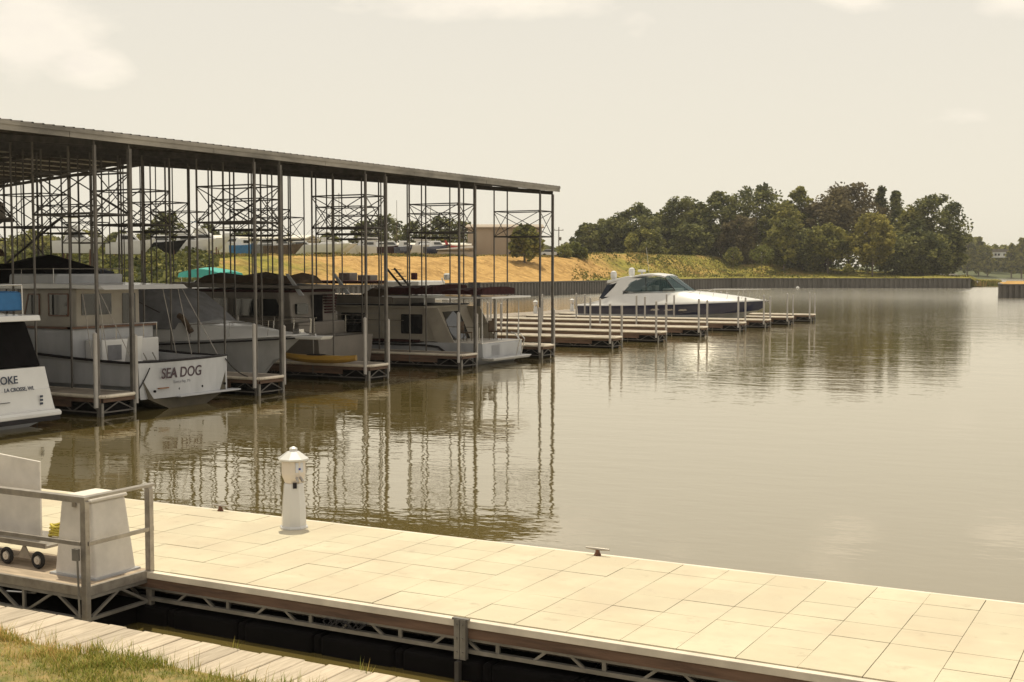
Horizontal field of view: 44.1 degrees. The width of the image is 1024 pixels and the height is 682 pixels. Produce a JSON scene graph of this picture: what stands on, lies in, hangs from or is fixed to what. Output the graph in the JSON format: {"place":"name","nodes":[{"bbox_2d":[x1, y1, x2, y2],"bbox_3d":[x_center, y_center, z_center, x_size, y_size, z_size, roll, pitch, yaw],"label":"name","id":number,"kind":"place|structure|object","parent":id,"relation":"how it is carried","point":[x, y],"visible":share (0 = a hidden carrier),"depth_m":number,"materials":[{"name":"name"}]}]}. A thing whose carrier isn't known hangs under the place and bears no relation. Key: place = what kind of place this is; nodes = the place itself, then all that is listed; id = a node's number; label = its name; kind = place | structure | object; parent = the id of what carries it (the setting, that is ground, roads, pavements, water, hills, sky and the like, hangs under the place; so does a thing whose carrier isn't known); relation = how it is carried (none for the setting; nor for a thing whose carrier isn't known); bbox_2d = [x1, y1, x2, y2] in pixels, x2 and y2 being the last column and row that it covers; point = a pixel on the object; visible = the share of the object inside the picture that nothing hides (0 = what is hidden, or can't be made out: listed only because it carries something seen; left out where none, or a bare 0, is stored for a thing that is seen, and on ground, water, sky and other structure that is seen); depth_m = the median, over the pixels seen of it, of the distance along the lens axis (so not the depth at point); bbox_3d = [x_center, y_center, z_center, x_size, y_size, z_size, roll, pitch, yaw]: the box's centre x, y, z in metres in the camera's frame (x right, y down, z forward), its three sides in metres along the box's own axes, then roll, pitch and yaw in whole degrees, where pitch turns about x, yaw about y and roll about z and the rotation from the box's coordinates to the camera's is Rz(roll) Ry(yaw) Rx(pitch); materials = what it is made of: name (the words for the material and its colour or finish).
{"place":"outdoors","nodes":[
{"label":"outdoors","id":0,"kind":"place"},
{"bbox_2d":[0,619,373,681],"bbox_3d":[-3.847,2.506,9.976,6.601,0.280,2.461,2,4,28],"label":"grass","id":1,"kind":"structure","parent":0,"point":[101,657],"depth_m":9.81,"materials":[{"name":"green plant"}]},
{"bbox_2d":[0,279,1023,681],"bbox_3d":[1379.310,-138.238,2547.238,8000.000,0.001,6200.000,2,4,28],"label":"water","id":2,"kind":"structure","parent":0,"point":[874,437],"depth_m":31.42,"materials":[{"name":"brown liquid"}]},
{"bbox_2d":[0,284,61,429],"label":"sport sedan","id":3,"kind":"object","parent":2,"relation":"on","point":[26,400],"visible":1,"depth_m":35.40,"materials":[{"name":"paint"}]},
{"bbox_2d":[0,155,71,313],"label":"finger pier","id":4,"kind":"structure","parent":2,"relation":"in","point":[36,209],"depth_m":69.64,"materials":[{"name":"paint"}]},
{"bbox_2d":[0,142,138,416],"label":"finger pier","id":5,"kind":"structure","parent":2,"relation":"in","point":[97,401],"depth_m":38.83,"materials":[{"name":"paint"}]},
{"bbox_2d":[0,483,154,625],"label":"landing platform","id":6,"kind":"structure","parent":2,"relation":"in","point":[26,584],"depth_m":15.44,"materials":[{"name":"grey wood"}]},
{"bbox_2d":[0,453,58,568],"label":"utility cart","id":7,"kind":"object","parent":6,"relation":"on","point":[21,514],"visible":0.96,"depth_m":16.34,"materials":[{"name":"plastic"}]},
{"bbox_2d":[49,488,140,580],"bbox_3d":[-5.197,2.379,15.745,0.790,0.985,0.740,2,4,28],"label":"dock box","id":8,"kind":"object","parent":6,"relation":"on","point":[108,517],"visible":0.73,"depth_m":15.54,"materials":[{"name":"plastic"}]},
{"bbox_2d":[3,165,173,282],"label":"finger pier","id":9,"kind":"structure","parent":2,"relation":"in","point":[82,242],"depth_m":77.88,"materials":[{"name":"paint"}]},
{"bbox_2d":[0,201,240,407],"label":"trawler","id":10,"kind":"object","parent":2,"relation":"on","point":[175,378],"visible":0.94,"depth_m":41.61,"materials":[{"name":"paint"}]},
{"bbox_2d":[24,293,39,315],"bbox_3d":[-16.065,-1.217,42.297,0.749,0.750,0.035,2,4,28],"label":"window","id":11,"kind":"structure","parent":10,"relation":"in","point":[29,307],"depth_m":42.29,"materials":[{"name":"grey glass"}]},
{"bbox_2d":[48,293,68,316],"bbox_3d":[-14.965,-1.194,41.703,0.950,0.770,0.035,2,4,28],"label":"window","id":12,"kind":"structure","parent":10,"relation":"in","point":[58,303],"depth_m":41.69,"materials":[{"name":"grey glass"}]},
{"bbox_2d":[81,294,94,314],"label":"window","id":13,"kind":"structure","parent":10,"relation":"in","point":[89,299],"depth_m":41.77,"materials":[{"name":"grey glass"}]},
{"bbox_2d":[99,293,111,314],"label":"window","id":14,"kind":"structure","parent":10,"relation":"in","point":[106,296],"depth_m":42.43,"materials":[{"name":"grey glass"}]},
{"bbox_2d":[122,293,135,322],"bbox_3d":[-13.143,-1.137,43.375,0.018,1.020,0.600,2,4,28],"label":"window","id":15,"kind":"structure","parent":10,"relation":"in","point":[125,296],"depth_m":43.25,"materials":[{"name":"grey glass"}]},
{"bbox_2d":[0,149,285,395],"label":"finger pier","id":16,"kind":"structure","parent":2,"relation":"in","point":[255,383],"depth_m":45.50,"materials":[{"name":"paint"}]},
{"bbox_2d":[0,606,419,681],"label":"boardwalk","id":17,"kind":"structure","parent":2,"relation":"in","point":[70,629],"depth_m":10.32,"materials":[{"name":"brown wood"}]},
{"bbox_2d":[178,267,242,287],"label":"cabin cruiser","id":18,"kind":"object","parent":2,"relation":"on","point":[203,272],"visible":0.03,"depth_m":105.60,"materials":[{"name":"teal fabric"}]},
{"bbox_2d":[36,153,389,380],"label":"finger pier","id":19,"kind":"structure","parent":2,"relation":"in","point":[365,370],"depth_m":52.02,"materials":[{"name":"paint"}]},
{"bbox_2d":[0,118,560,194],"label":"dock roof","id":20,"kind":"structure","parent":19,"relation":"on","point":[52,141],"depth_m":50.57,"materials":[{"name":"metal"}]},
{"bbox_2d":[286,353,356,363],"bbox_3d":[-7.704,0.704,50.837,3.400,0.374,0.680,2,4,25],"label":"kayak","id":21,"kind":"object","parent":19,"relation":"on","point":[317,358],"visible":0.98,"depth_m":50.57,"materials":[{"name":"yellow plastic"}]},
{"bbox_2d":[139,287,332,372],"bbox_3d":[-12.589,-0.173,50.758,12.835,4.170,4.100,2,4,28],"label":"express cruiser","id":22,"kind":"object","parent":2,"relation":"on","point":[238,339],"visible":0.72,"depth_m":48.90,"materials":[{"name":"white plastic"}]},
{"bbox_2d":[172,272,372,361],"bbox_3d":[-13.311,-0.914,59.419,13.500,4.680,4.100,2,4,28],"label":"bridge deck yacht","id":23,"kind":"object","parent":2,"relation":"on","point":[298,296],"visible":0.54,"depth_m":56.68,"materials":[{"name":"paint"}]},
{"bbox_2d":[232,297,259,316],"bbox_3d":[-11.929,-1.522,56.681,1.550,0.850,0.035,2,4,28],"label":"window","id":24,"kind":"structure","parent":23,"relation":"in","point":[244,306],"depth_m":56.69,"materials":[{"name":"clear glass"}]},
{"bbox_2d":[263,298,284,316],"bbox_3d":[-10.566,-1.480,55.945,1.247,0.850,0.035,2,4,28],"label":"window","id":25,"kind":"structure","parent":23,"relation":"in","point":[270,305],"depth_m":56.00,"materials":[{"name":"black glass"}]},
{"bbox_2d":[311,294,322,320],"bbox_3d":[-8.812,-1.498,57.149,0.140,1.200,0.650,2,4,28],"label":"aft door","id":26,"kind":"structure","parent":23,"relation":"in","point":[318,299],"depth_m":57.13,"materials":[{"name":"black glass"}]},
{"bbox_2d":[149,163,477,368],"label":"finger pier","id":27,"kind":"structure","parent":2,"relation":"in","point":[436,359],"depth_m":58.48,"materials":[{"name":"paint"}]},
{"bbox_2d":[313,273,457,302],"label":"houseboat","id":28,"kind":"object","parent":2,"relation":"on","point":[349,278],"visible":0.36,"depth_m":73.28,"materials":[{"name":"white plastic"}]},
{"bbox_2d":[251,173,554,357],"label":"finger pier","id":29,"kind":"structure","parent":2,"relation":"in","point":[539,349],"depth_m":65.64,"materials":[{"name":"paint"}]},
{"bbox_2d":[335,268,530,364],"bbox_3d":[-8.194,-1.319,64.368,18.782,4.835,4.360,2,4,28],"label":"houseboat","id":30,"kind":"object","parent":2,"relation":"on","point":[441,326],"visible":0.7,"depth_m":60.84,"materials":[{"name":"white paint"}]},
{"bbox_2d":[341,312,364,331],"bbox_3d":[-7.775,-0.914,61.935,1.400,0.950,0.035,2,4,28],"label":"window","id":31,"kind":"structure","parent":30,"relation":"in","point":[350,327],"depth_m":61.96,"materials":[{"name":"black glass"}]},
{"bbox_2d":[401,314,422,333],"bbox_3d":[-4.784,-0.814,60.321,1.200,0.930,0.035,2,4,28],"label":"window","id":32,"kind":"structure","parent":30,"relation":"in","point":[416,319],"depth_m":60.28,"materials":[{"name":"black glass"}]},
{"bbox_2d":[443,311,469,339],"bbox_3d":[-2.729,-0.779,61.666,0.670,1.340,1.600,2,4,28],"label":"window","id":33,"kind":"structure","parent":30,"relation":"in","point":[450,317],"depth_m":61.43,"materials":[{"name":"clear glass"}]},
{"bbox_2d":[0,489,1023,681],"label":"floating dock","id":34,"kind":"object","parent":2,"relation":"on","point":[457,609],"visible":0.77,"depth_m":14.34,"materials":[{"name":"concrete"}]},
{"bbox_2d":[278,446,308,529],"bbox_3d":[-3.165,2.129,18.411,0.467,1.190,0.429,2,4,28],"label":"power pedestal","id":35,"kind":"object","parent":34,"relation":"on","point":[293,460],"visible":1,"depth_m":18.29,"materials":[{"name":"white plastic"}]},
{"bbox_2d":[485,309,577,320],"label":"walkway","id":36,"kind":"structure","parent":2,"relation":"on","point":[524,314],"depth_m":109.53,"materials":[{"name":"beige wood"}]},
{"bbox_2d":[487,302,622,348],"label":"finger pier","id":37,"kind":"structure","parent":2,"relation":"in","point":[589,341],"depth_m":72.36,"materials":[{"name":"paint"}]},
{"bbox_2d":[448,299,666,341],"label":"finger pier","id":38,"kind":"structure","parent":2,"relation":"in","point":[655,335],"depth_m":78.78,"materials":[{"name":"paint"}]},
{"bbox_2d":[191,278,970,295],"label":"sea wall","id":39,"kind":"structure","parent":2,"relation":"in","point":[567,287],"depth_m":309.64,"materials":[{"name":"metal"}]},
{"bbox_2d":[490,297,707,336],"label":"finger pier","id":40,"kind":"structure","parent":2,"relation":"in","point":[683,330],"depth_m":86.50,"materials":[{"name":"paint"}]},
{"bbox_2d":[492,294,746,330],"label":"finger pier","id":41,"kind":"structure","parent":2,"relation":"in","point":[722,325],"depth_m":94.48,"materials":[{"name":"paint"}]},
{"bbox_2d":[526,293,770,327],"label":"finger pier","id":42,"kind":"structure","parent":2,"relation":"in","point":[752,323],"depth_m":99.81,"materials":[{"name":"paint"}]},
{"bbox_2d":[577,248,771,317],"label":"express cruiser","id":43,"kind":"object","parent":2,"relation":"on","point":[657,289],"visible":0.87,"depth_m":102.75,"materials":[{"name":"white paint"}]},
{"bbox_2d":[559,293,793,324],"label":"finger pier","id":44,"kind":"structure","parent":2,"relation":"in","point":[779,320],"depth_m":102.61,"materials":[{"name":"paint"}]},
{"bbox_2d":[720,292,815,321],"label":"finger pier","id":45,"kind":"structure","parent":2,"relation":"in","point":[800,317],"depth_m":108.41,"materials":[{"name":"paint"}]},
{"bbox_2d":[998,282,1023,297],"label":"sea wall","id":46,"kind":"structure","parent":2,"relation":"in","point":[1010,290],"depth_m":200.12,"materials":[{"name":"metal"}]},
{"bbox_2d":[0,0,1023,266],"label":"sky","id":47,"kind":"structure","parent":0,"point":[615,105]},
{"bbox_2d":[113,253,1001,284],"bbox_3d":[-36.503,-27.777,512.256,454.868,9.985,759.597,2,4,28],"label":"embankment terrain","id":48,"kind":"structure","parent":0,"point":[519,270],"depth_m":227.99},
{"bbox_2d":[0,229,55,253],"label":"yard tree","id":49,"kind":"object","parent":48,"relation":"on","point":[46,243],"visible":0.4,"depth_m":296.81,"materials":[{"name":"green plant"}]},
{"bbox_2d":[52,217,106,264],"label":"stored boat","id":50,"kind":"object","parent":48,"relation":"on","point":[57,247],"visible":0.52,"depth_m":148.84,"materials":[{"name":"white plastic"}]},
{"bbox_2d":[0,245,219,283],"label":"bank shrubs","id":51,"kind":"object","parent":48,"relation":"on","point":[183,259],"visible":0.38,"depth_m":156.88,"materials":[{"name":"green plant"}]},
{"bbox_2d":[105,234,155,255],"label":"stored boat","id":52,"kind":"object","parent":48,"relation":"on","point":[136,247],"visible":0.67,"depth_m":159.57,"materials":[{"name":"white plastic"}]},
{"bbox_2d":[148,235,185,254],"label":"stored boat","id":53,"kind":"object","parent":48,"relation":"on","point":[161,244],"visible":0.28,"depth_m":172.18,"materials":[{"name":"black plastic"}]},
{"bbox_2d":[149,210,184,240],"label":"yard tree","id":54,"kind":"object","parent":48,"relation":"on","point":[161,222],"visible":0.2,"depth_m":297.81,"materials":[{"name":"green plant"}]},
{"bbox_2d":[174,222,215,252],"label":"stored boat","id":55,"kind":"object","parent":48,"relation":"on","point":[202,245],"visible":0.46,"depth_m":179.42,"materials":[{"name":"white plastic"}]},
{"bbox_2d":[193,222,229,253],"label":"stored boat","id":56,"kind":"object","parent":48,"relation":"on","point":[218,244],"visible":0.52,"depth_m":188.77,"materials":[{"name":"white plastic"}]},
{"bbox_2d":[229,239,250,253],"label":"stored boat","id":57,"kind":"object","parent":48,"relation":"on","point":[241,245],"visible":0.61,"depth_m":206.58,"materials":[{"name":"blue plastic"}]},
{"bbox_2d":[206,235,319,254],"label":"storage building","id":58,"kind":"structure","parent":48,"relation":"on","point":[307,237],"depth_m":269.23,"materials":[{"name":"beige metal"}]},
{"bbox_2d":[263,241,303,254],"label":"stored boat","id":59,"kind":"object","parent":48,"relation":"on","point":[295,248],"visible":0.52,"depth_m":215.62,"materials":[{"name":"brown plastic"}]},
{"bbox_2d":[305,203,349,252],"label":"sailboat","id":60,"kind":"object","parent":48,"relation":"on","point":[321,247],"visible":0.76,"depth_m":223.47,"materials":[{"name":"plastic"}]},
{"bbox_2d":[355,232,377,253],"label":"stored boat","id":61,"kind":"object","parent":48,"relation":"on","point":[372,245],"visible":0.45,"depth_m":237.24,"materials":[{"name":"white plastic"}]},
{"bbox_2d":[371,213,402,242],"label":"yard tree","id":62,"kind":"object","parent":48,"relation":"on","point":[394,229],"visible":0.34,"depth_m":333.38,"materials":[{"name":"green plant"}]},
{"bbox_2d":[393,220,431,242],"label":"yard tree","id":63,"kind":"object","parent":48,"relation":"on","point":[404,234],"visible":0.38,"depth_m":327.61,"materials":[{"name":"green plant"}]},
{"bbox_2d":[423,241,448,253],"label":"stored boat","id":64,"kind":"object","parent":48,"relation":"on","point":[433,247],"visible":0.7,"depth_m":235.71,"materials":[{"name":"grey plastic"}]},
{"bbox_2d":[422,215,462,242],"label":"yard tree","id":65,"kind":"object","parent":48,"relation":"on","point":[434,224],"visible":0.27,"depth_m":332.45,"materials":[{"name":"green plant"}]},
{"bbox_2d":[436,246,472,256],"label":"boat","id":66,"kind":"object","parent":48,"relation":"on","point":[468,253],"visible":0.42,"depth_m":231.67,"materials":[{"name":"white plastic"}]},
{"bbox_2d":[465,224,543,254],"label":"warehouse","id":67,"kind":"structure","parent":48,"relation":"on","point":[484,239],"depth_m":261.27,"materials":[{"name":"beige metal"}]},
{"bbox_2d":[508,223,544,262],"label":"yard tree","id":68,"kind":"object","parent":48,"relation":"on","point":[527,248],"visible":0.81,"depth_m":238.25,"materials":[{"name":"green plant"}]},
{"bbox_2d":[191,251,969,280],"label":"bank weeds","id":69,"kind":"object","parent":48,"relation":"on","point":[643,257],"visible":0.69,"depth_m":306.69,"materials":[{"name":"green plant"}]},
{"bbox_2d":[569,222,608,252],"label":"broadleaf tree","id":70,"kind":"object","parent":48,"relation":"on","point":[589,237],"visible":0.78,"depth_m":348.70,"materials":[{"name":"green plant"}]},
{"bbox_2d":[596,216,622,252],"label":"broadleaf tree","id":71,"kind":"object","parent":48,"relation":"on","point":[609,235],"visible":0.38,"depth_m":351.61,"materials":[{"name":"green plant"}]},
{"bbox_2d":[608,201,668,252],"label":"broadleaf tree","id":72,"kind":"object","parent":48,"relation":"on","point":[640,213],"visible":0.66,"depth_m":348.10,"materials":[{"name":"green plant"}]},
{"bbox_2d":[624,227,668,254],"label":"broadleaf tree","id":73,"kind":"object","parent":48,"relation":"on","point":[650,238],"visible":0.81,"depth_m":340.25,"materials":[{"name":"green plant"}]},
{"bbox_2d":[659,196,709,254],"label":"broadleaf tree","id":74,"kind":"object","parent":48,"relation":"on","point":[690,208],"visible":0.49,"depth_m":352.13,"materials":[{"name":"green plant"}]},
{"bbox_2d":[667,221,715,255],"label":"broadleaf tree","id":75,"kind":"object","parent":48,"relation":"on","point":[698,243],"visible":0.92,"depth_m":340.64,"materials":[{"name":"green plant"}]},
{"bbox_2d":[695,190,746,258],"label":"broadleaf tree","id":76,"kind":"object","parent":48,"relation":"on","point":[716,200],"visible":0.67,"depth_m":347.70,"materials":[{"name":"green plant"}]},
{"bbox_2d":[723,246,743,266],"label":"bush","id":77,"kind":"object","parent":48,"relation":"on","point":[729,252],"visible":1,"depth_m":329.09,"materials":[{"name":"green plant"}]},
{"bbox_2d":[714,214,762,263],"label":"broadleaf tree","id":78,"kind":"object","parent":48,"relation":"on","point":[745,243],"visible":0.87,"depth_m":342.54,"materials":[{"name":"green plant"}]},
{"bbox_2d":[721,182,782,257],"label":"broadleaf tree","id":79,"kind":"object","parent":48,"relation":"on","point":[761,192],"visible":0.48,"depth_m":350.52,"materials":[{"name":"green plant"}]},
{"bbox_2d":[749,244,774,266],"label":"bush","id":80,"kind":"object","parent":48,"relation":"on","point":[760,249],"visible":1,"depth_m":324.67,"materials":[{"name":"green plant"}]},
{"bbox_2d":[757,201,804,257],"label":"broadleaf tree","id":81,"kind":"object","parent":48,"relation":"on","point":[783,210],"visible":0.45,"depth_m":342.83,"materials":[{"name":"green plant"}]},
{"bbox_2d":[763,218,801,270],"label":"broadleaf tree","id":82,"kind":"object","parent":48,"relation":"on","point":[780,239],"visible":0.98,"depth_m":332.85,"materials":[{"name":"green plant"}]},
{"bbox_2d":[612,220,954,273],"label":"undergrowth","id":83,"kind":"object","parent":48,"relation":"on","point":[840,266],"visible":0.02,"depth_m":371.12,"materials":[{"name":"green plant"}]},
{"bbox_2d":[784,186,816,229],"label":"broadleaf tree","id":84,"kind":"object","parent":48,"relation":"on","point":[799,196],"visible":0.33,"depth_m":348.51,"materials":[{"name":"green plant"}]},
{"bbox_2d":[785,227,829,270],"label":"broadleaf tree","id":85,"kind":"object","parent":48,"relation":"on","point":[804,241],"visible":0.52,"depth_m":335.70,"materials":[{"name":"green plant"}]},
{"bbox_2d":[799,201,842,268],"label":"broadleaf tree","id":86,"kind":"object","parent":48,"relation":"on","point":[811,222],"visible":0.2,"depth_m":346.23,"materials":[{"name":"green plant"}]},
{"bbox_2d":[806,222,853,273],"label":"broadleaf tree","id":87,"kind":"object","parent":48,"relation":"on","point":[828,239],"visible":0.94,"depth_m":332.16,"materials":[{"name":"green plant"}]},
{"bbox_2d":[808,181,891,263],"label":"broadleaf tree","id":88,"kind":"object","parent":48,"relation":"on","point":[845,209],"visible":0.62,"depth_m":339.49,"materials":[{"name":"green plant"}]},
{"bbox_2d":[846,212,897,276],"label":"broadleaf tree","id":89,"kind":"object","parent":48,"relation":"on","point":[867,251],"visible":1,"depth_m":323.33,"materials":[{"name":"green plant"}]},
{"bbox_2d":[858,185,891,269],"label":"cedar tree","id":90,"kind":"object","parent":48,"relation":"on","point":[881,200],"visible":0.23,"depth_m":353.80,"materials":[{"name":"green plant"}]},
{"bbox_2d":[887,190,904,229],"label":"cedar tree","id":91,"kind":"object","parent":48,"relation":"on","point":[895,199],"visible":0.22,"depth_m":359.22,"materials":[{"name":"green plant"}]},
{"bbox_2d":[876,232,930,275],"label":"broadleaf tree","id":92,"kind":"object","parent":48,"relation":"on","point":[903,263],"visible":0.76,"depth_m":333.01,"materials":[{"name":"green plant"}]},
{"bbox_2d":[892,204,934,272],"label":"broadleaf tree","id":93,"kind":"object","parent":48,"relation":"on","point":[903,218],"visible":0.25,"depth_m":346.44,"materials":[{"name":"green plant"}]},
{"bbox_2d":[899,227,954,275],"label":"broadleaf tree","id":94,"kind":"object","parent":48,"relation":"on","point":[936,245],"visible":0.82,"depth_m":332.92,"materials":[{"name":"green plant"}]},
{"bbox_2d":[903,192,973,274],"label":"broadleaf tree","id":95,"kind":"object","parent":48,"relation":"on","point":[946,219],"visible":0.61,"depth_m":343.28,"materials":[{"name":"green plant"}]},
{"bbox_2d":[935,230,969,275],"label":"broadleaf tree","id":96,"kind":"object","parent":48,"relation":"on","point":[962,259],"visible":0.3,"depth_m":347.99,"materials":[{"name":"green plant"}]},
{"bbox_2d":[829,266,1023,278],"bbox_3d":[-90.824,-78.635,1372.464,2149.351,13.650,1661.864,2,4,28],"label":"shore terrain","id":97,"kind":"structure","parent":0,"point":[997,274],"depth_m":680.10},
{"bbox_2d":[962,234,977,274],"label":"shore tree","id":98,"kind":"object","parent":97,"relation":"on","point":[970,246],"visible":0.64,"depth_m":666.69,"materials":[{"name":"green plant"}]},
{"bbox_2d":[972,236,986,275],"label":"shore tree","id":99,"kind":"object","parent":97,"relation":"on","point":[978,255],"visible":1,"depth_m":667.02,"materials":[{"name":"green plant"}]},
{"bbox_2d":[981,246,995,275],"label":"shore tree","id":100,"kind":"object","parent":97,"relation":"on","point":[987,268],"visible":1,"depth_m":667.44,"materials":[{"name":"green plant"}]},
{"bbox_2d":[959,237,1023,272],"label":"distant woods","id":101,"kind":"object","parent":97,"relation":"on","point":[1000,264],"visible":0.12,"depth_m":703.70,"materials":[{"name":"green plant"}]},
{"bbox_2d":[1004,243,1018,277],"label":"shore tree","id":102,"kind":"object","parent":97,"relation":"on","point":[1011,262],"visible":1,"depth_m":667.60,"materials":[{"name":"green plant"}]},
{"bbox_2d":[1015,237,1023,278],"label":"shore tree","id":103,"kind":"object","parent":97,"relation":"on","point":[1019,263],"visible":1,"depth_m":667.95,"materials":[{"name":"green plant"}]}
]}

